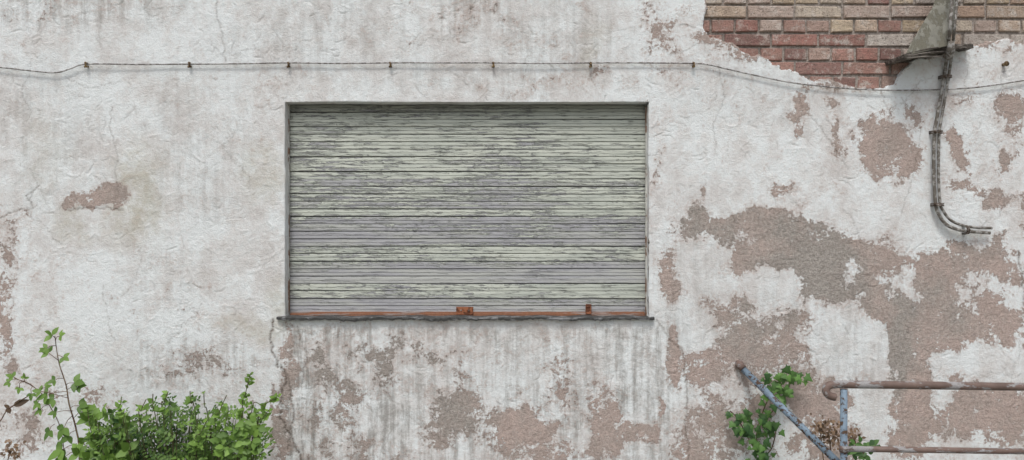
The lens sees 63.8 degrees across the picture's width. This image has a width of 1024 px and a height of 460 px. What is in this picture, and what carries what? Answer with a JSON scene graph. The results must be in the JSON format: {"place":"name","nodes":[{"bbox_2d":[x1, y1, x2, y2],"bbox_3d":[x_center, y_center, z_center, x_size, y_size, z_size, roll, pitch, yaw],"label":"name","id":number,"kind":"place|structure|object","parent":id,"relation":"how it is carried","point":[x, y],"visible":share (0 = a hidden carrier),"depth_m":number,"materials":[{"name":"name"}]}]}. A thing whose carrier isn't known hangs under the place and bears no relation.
{"place":"outdoors","nodes":[
{"label":"outdoors","id":0,"kind":"place"},
{"label":"ground","id":1,"kind":"structure","parent":0,"visible":0},
{"bbox_2d":[0,396,28,459],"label":"dead bramble sprig","id":2,"kind":"object","parent":1,"relation":"on","point":[18,403],"visible":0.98,"depth_m":3.90,"materials":[{"name":"brown plant"}]},
{"bbox_2d":[3,327,138,459],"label":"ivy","id":3,"kind":"object","parent":1,"relation":"on","point":[79,448],"visible":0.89,"depth_m":3.87,"materials":[{"name":"green plant"}]},
{"bbox_2d":[77,372,280,459],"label":"bush","id":4,"kind":"object","parent":1,"relation":"on","point":[197,446],"visible":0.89,"depth_m":3.79,"materials":[{"name":"green plant"}]},
{"bbox_2d":[0,0,1023,459],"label":"plaster wall","id":5,"kind":"structure","parent":1,"relation":"on","point":[146,216],"depth_m":4.20,"materials":[{"name":"white paint"}]},
{"bbox_2d":[276,315,654,321],"bbox_3d":[-0.237,0.453,4.235,1.920,0.027,0.130,0,0,0],"label":"window sill","id":6,"kind":"structure","parent":5,"relation":"attached to","point":[342,318],"depth_m":4.18,"materials":[{"name":"stone"}]},
{"bbox_2d":[288,105,649,315],"bbox_3d":[-0.230,-0.102,4.264,1.897,1.143,0.131,0,0,0],"label":"roller shutter","id":7,"kind":"object","parent":5,"relation":"attached to","point":[470,210],"visible":0.99,"depth_m":4.28,"materials":[{"name":"paint"}]},
{"bbox_2d":[0,62,1023,90],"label":"wall cable","id":8,"kind":"object","parent":5,"relation":"attached to","point":[189,64],"depth_m":4.18,"materials":[{"name":"metal"}]},
{"bbox_2d":[735,360,839,459],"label":"diagonal brace pipe","id":9,"kind":"object","parent":5,"relation":"attached to","point":[740,365],"visible":1,"depth_m":3.94,"materials":[{"name":"grey metal"}]},
{"bbox_2d":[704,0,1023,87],"bbox_3d":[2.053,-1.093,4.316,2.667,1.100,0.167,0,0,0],"label":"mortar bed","id":10,"kind":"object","parent":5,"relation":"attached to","point":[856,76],"visible":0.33,"depth_m":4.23,"materials":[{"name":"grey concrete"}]},
{"bbox_2d":[703,0,1023,88],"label":"bricks","id":11,"kind":"object","parent":10,"relation":"attached to","point":[814,54],"visible":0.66,"depth_m":4.22,"materials":[{"name":"red brick"}]},
{"bbox_2d":[884,0,973,65],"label":"cable entry hood","id":12,"kind":"object","parent":11,"relation":"attached to","point":[929,39],"visible":1,"depth_m":4.06,"materials":[{"name":"grey metal"}]},
{"bbox_2d":[929,0,992,234],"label":"electrical conduit","id":13,"kind":"object","parent":5,"relation":"attached to","point":[943,77],"visible":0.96,"depth_m":4.16,"materials":[{"name":"metal"}]},
{"bbox_2d":[725,364,879,459],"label":"ivy plant","id":14,"kind":"object","parent":1,"relation":"on","point":[769,429],"visible":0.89,"depth_m":4.10,"materials":[{"name":"green plant"}]},
{"bbox_2d":[810,413,865,459],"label":"dried flower cluster","id":15,"kind":"object","parent":1,"relation":"on","point":[821,429],"visible":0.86,"depth_m":3.95,"materials":[{"name":"brown plant"}]},
{"bbox_2d":[822,380,1023,459],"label":"metal railing","id":16,"kind":"object","parent":1,"relation":"on","point":[845,449],"visible":1,"depth_m":3.64,"materials":[{"name":"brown metal"}]}
]}

